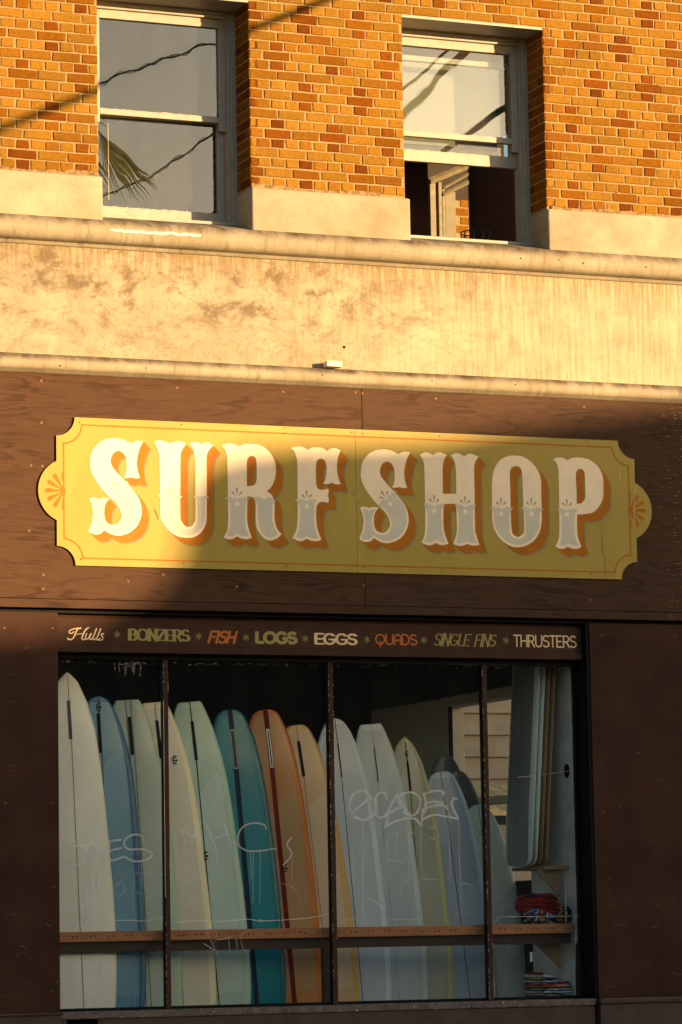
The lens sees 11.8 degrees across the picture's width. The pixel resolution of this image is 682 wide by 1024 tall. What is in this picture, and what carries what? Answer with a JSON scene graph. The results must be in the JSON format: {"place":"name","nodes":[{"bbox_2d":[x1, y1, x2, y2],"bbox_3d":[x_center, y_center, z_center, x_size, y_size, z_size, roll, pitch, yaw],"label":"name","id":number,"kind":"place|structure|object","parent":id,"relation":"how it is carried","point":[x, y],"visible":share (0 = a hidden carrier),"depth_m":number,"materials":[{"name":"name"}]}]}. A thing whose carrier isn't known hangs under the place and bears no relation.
{"place":"outdoors","nodes":[
{"label":"outdoors","id":0,"kind":"place"},
{"bbox_2d":[502,135,507,156],"label":"sky","id":1,"kind":"structure","parent":0,"point":[505,146],"materials":[{"name":"blue"}]},
{"bbox_2d":[523,972,574,996],"bbox_3d":[1.536,3.486,24.290,0.268,0.223,0.362,2,-8,-22],"label":"folded blanket","id":2,"kind":"object","parent":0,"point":[539,984],"visible":0.91,"depth_m":24.15,"materials":[{"name":"multicoloured fabric"}]},
{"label":"pavement","id":3,"kind":"structure","parent":0,"visible":0},
{"bbox_2d":[0,0,681,1023],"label":"brick building","id":4,"kind":"structure","parent":3,"relation":"on","point":[214,210],"depth_m":23.90,"materials":[{"name":"paint"}]},
{"bbox_2d":[96,0,238,225],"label":"window frame","id":5,"kind":"structure","parent":4,"relation":"in","point":[225,125],"depth_m":23.83,"materials":[{"name":"paint"}]},
{"bbox_2d":[58,659,577,995],"bbox_3d":[-1.388,2.817,25.064,5.360,3.850,3.999,2,-8,-22],"label":"shop interior","id":6,"kind":"object","parent":4,"relation":"attached to","point":[401,699],"visible":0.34,"depth_m":27.12,"materials":[{"name":"brown wood"}]},
{"bbox_2d":[58,672,116,1008],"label":"surfboard","id":7,"kind":"object","parent":6,"relation":"on","point":[85,983],"visible":0.63,"depth_m":22.88,"materials":[{"name":"white plastic"}]},
{"bbox_2d":[87,696,145,1006],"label":"surfboard","id":8,"kind":"object","parent":6,"relation":"on","point":[119,793],"visible":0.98,"depth_m":23.07,"materials":[{"name":"blue plastic"}]},
{"bbox_2d":[113,699,181,1006],"bbox_3d":[-1.398,2.599,23.185,0.592,2.573,0.068,2,-8,-22],"label":"surfboard","id":9,"kind":"object","parent":6,"relation":"on","point":[141,743],"visible":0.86,"depth_m":23.23,"materials":[{"name":"white plastic"}]},
{"bbox_2d":[142,702,215,1005],"bbox_3d":[-1.183,2.619,23.347,0.624,2.565,0.068,2,-8,-22],"label":"surfboard","id":10,"kind":"object","parent":6,"relation":"on","point":[198,975],"visible":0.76,"depth_m":23.38,"materials":[{"name":"beige paint"}]},
{"bbox_2d":[174,701,250,1004],"bbox_3d":[-0.942,2.632,23.521,0.625,2.576,0.069,2,-8,-22],"label":"surfboard","id":11,"kind":"object","parent":6,"relation":"on","point":[221,858],"visible":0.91,"depth_m":23.55,"materials":[{"name":"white plastic"}]},
{"bbox_2d":[213,709,285,1003],"bbox_3d":[-0.676,2.677,23.701,0.586,2.523,0.068,2,-8,-22],"label":"surfboard","id":12,"kind":"object","parent":6,"relation":"on","point":[247,788],"visible":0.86,"depth_m":23.73,"materials":[{"name":"teal paint"}]},
{"bbox_2d":[249,709,321,1002],"bbox_3d":[-0.416,2.691,23.883,0.596,2.531,0.069,2,-8,-22],"label":"surfboard","id":13,"kind":"object","parent":6,"relation":"on","point":[297,888],"visible":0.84,"depth_m":23.91,"materials":[{"name":"orange plastic"}]},
{"bbox_2d":[60,923,578,1001],"bbox_3d":[-0.157,3.413,23.335,4.190,0.952,0.081,2,-8,-22],"label":"display rack","id":14,"kind":"object","parent":6,"relation":"on","point":[239,939],"visible":0.87,"depth_m":23.37,"materials":[{"name":"brown wood"}]},
{"bbox_2d":[523,909,558,923],"bbox_3d":[1.464,2.974,24.224,0.197,0.138,0.218,2,-8,-22],"label":"crumpled blanket","id":15,"kind":"object","parent":14,"relation":"on","point":[537,912],"visible":0.94,"depth_m":24.15,"materials":[{"name":"fabric"}]},
{"bbox_2d":[515,893,560,913],"bbox_3d":[1.454,2.892,24.401,0.186,0.152,0.418,2,-8,-22],"label":"rolled blanket","id":16,"kind":"object","parent":15,"relation":"on","point":[523,905],"visible":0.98,"depth_m":24.26,"materials":[{"name":"red fabric"}]},
{"bbox_2d":[522,893,549,909],"bbox_3d":[1.441,2.891,24.405,0.116,0.153,0.285,2,-8,-22],"label":"crumpled blanket","id":17,"kind":"object","parent":16,"relation":"on","point":[531,895],"visible":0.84,"depth_m":24.36,"materials":[{"name":"grey fabric"}]},
{"bbox_2d":[286,724,358,1001],"bbox_3d":[-0.165,2.760,24.054,0.622,2.429,0.068,2,-8,-22],"label":"surfboard","id":18,"kind":"object","parent":6,"relation":"on","point":[312,771],"visible":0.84,"depth_m":24.09,"materials":[{"name":"beige plastic"}]},
{"bbox_2d":[318,718,391,1000],"bbox_3d":[0.083,2.753,24.233,0.599,2.479,0.068,2,-8,-22],"label":"surfboard","id":19,"kind":"object","parent":6,"relation":"on","point":[359,841],"visible":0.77,"depth_m":24.26,"materials":[{"name":"white plastic"}]},
{"bbox_2d":[356,723,427,999],"bbox_3d":[0.356,2.785,24.418,0.600,2.451,0.068,2,-8,-22],"label":"surfboard","id":20,"kind":"object","parent":6,"relation":"on","point":[409,969],"visible":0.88,"depth_m":24.44,"materials":[{"name":"white plastic"}]},
{"bbox_2d":[394,736,452,998],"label":"surfboard","id":21,"kind":"object","parent":6,"relation":"on","point":[431,887],"visible":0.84,"depth_m":24.61,"materials":[{"name":"beige plastic"}]},
{"bbox_2d":[431,754,459,774],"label":"surfboard","id":22,"kind":"object","parent":6,"relation":"on","point":[445,762],"visible":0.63,"depth_m":25.05,"materials":[{"name":"grey plastic"}]},
{"bbox_2d":[428,771,496,998],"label":"surfboard","id":23,"kind":"object","parent":6,"relation":"on","point":[462,873],"visible":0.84,"depth_m":24.77,"materials":[{"name":"plastic"}]},
{"bbox_2d":[452,770,480,809],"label":"surfboard","id":24,"kind":"object","parent":6,"relation":"on","point":[469,792],"visible":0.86,"depth_m":25.02,"materials":[{"name":"black plastic"}]},
{"bbox_2d":[443,686,511,804],"bbox_3d":[1.181,2.133,25.717,0.150,1.481,1.518,2,-8,-22],"label":"side window frame","id":25,"kind":"structure","parent":6,"relation":"in","point":[457,703],"depth_m":26.38,"materials":[{"name":"paint"}]},
{"bbox_2d":[469,804,525,996],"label":"surfboard","id":26,"kind":"object","parent":6,"relation":"on","point":[510,966],"visible":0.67,"depth_m":24.94,"materials":[{"name":"plastic"}]},
{"bbox_2d":[505,666,540,866],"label":"surfboard","id":27,"kind":"object","parent":6,"relation":"on","point":[522,762],"visible":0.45,"depth_m":24.52,"materials":[{"name":"grey plastic"}]},
{"bbox_2d":[512,771,568,896],"bbox_3d":[1.390,2.502,24.484,0.411,1.141,0.653,2,-8,-22],"label":"corner shelf","id":28,"kind":"object","parent":6,"relation":"attached to","point":[550,875],"visible":0.93,"depth_m":24.31,"materials":[{"name":"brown wood"}]},
{"bbox_2d":[523,666,545,866],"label":"surfboard","id":29,"kind":"object","parent":28,"relation":"on","point":[538,767],"visible":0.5,"depth_m":24.38,"materials":[{"name":"grey plastic"}]},
{"bbox_2d":[528,666,550,866],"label":"surfboard","id":30,"kind":"object","parent":28,"relation":"on","point":[543,767],"visible":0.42,"depth_m":24.40,"materials":[{"name":"grey plastic"}]},
{"bbox_2d":[536,667,555,865],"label":"surfboard","id":31,"kind":"object","parent":28,"relation":"on","point":[549,767],"visible":0.25,"depth_m":24.42,"materials":[{"name":"plastic"}]},
{"bbox_2d":[549,906,572,922],"bbox_3d":[1.570,2.969,24.388,0.147,0.120,0.408,2,-8,-22],"label":"rolled blanket","id":32,"kind":"object","parent":28,"relation":"on","point":[563,913],"visible":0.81,"depth_m":24.21,"materials":[{"name":"fabric"}]},
{"bbox_2d":[58,614,581,666],"bbox_3d":[-0.132,0.910,23.520,4.021,0.317,0.182,2,-8,-22],"label":"painted header board","id":33,"kind":"object","parent":4,"relation":"attached to","point":[168,638],"visible":1,"depth_m":23.43,"materials":[{"name":"brown paint"}]},
{"bbox_2d":[60,660,595,1023],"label":"shop window","id":34,"kind":"structure","parent":4,"relation":"attached to","point":[572,1009],"depth_m":23.34,"materials":[{"name":"clear glass"}]},
{"bbox_2d":[38,417,651,579],"bbox_3d":[0.107,-0.079,23.529,4.707,1.028,0.019,2,-8,-22],"label":"shop sign","id":35,"kind":"object","parent":4,"relation":"attached to","point":[142,493],"visible":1,"depth_m":23.48,"materials":[{"name":"yellow paint"}]},
{"bbox_2d":[428,166,469,238],"bbox_3d":[0.927,-2.600,27.846,0.443,0.767,0.130,2,-8,-22],"label":"window","id":36,"kind":"structure","parent":4,"relation":"attached to","point":[442,212],"depth_m":27.80,"materials":[{"name":"beige paint"}]},
{"bbox_2d":[455,200,468,238],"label":"brick wall","id":37,"kind":"structure","parent":4,"relation":"attached to","point":[462,218],"depth_m":28.17,"materials":[{"name":"orange brick"}]},
{"bbox_2d":[401,28,532,245],"bbox_3d":[0.829,-2.761,24.659,1.140,1.588,0.369,2,-8,-22],"label":"window frame","id":38,"kind":"structure","parent":4,"relation":"in","point":[449,89],"depth_m":24.79,"materials":[{"name":"paint"}]},
{"bbox_2d":[460,230,490,239],"bbox_3d":[1.014,-2.058,24.902,0.240,0.097,0.209,2,-8,-22],"label":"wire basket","id":39,"kind":"object","parent":4,"relation":"in","point":[465,235],"visible":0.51,"depth_m":24.87,"materials":[{"name":"black metal"}]},
{"bbox_2d":[535,944,560,967],"bbox_3d":[1.471,3.397,24.350,0.210,0.468,0.500,2,-8,-22],"label":"shelf bracket","id":40,"kind":"object","parent":4,"relation":"attached to","point":[552,952],"visible":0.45,"depth_m":24.24,"materials":[{"name":"brown wood"}]},
{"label":"ground","id":41,"kind":"structure","parent":0,"visible":0},
{"bbox_2d":[463,699,510,815],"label":"clapboard house","id":42,"kind":"structure","parent":41,"relation":"on","point":[498,737],"depth_m":30.29,"materials":[{"name":"paint"}]},
{"bbox_2d":[473,785,531,880],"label":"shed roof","id":43,"kind":"structure","parent":41,"relation":"on","point":[499,809],"depth_m":28.74,"materials":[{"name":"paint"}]}
]}

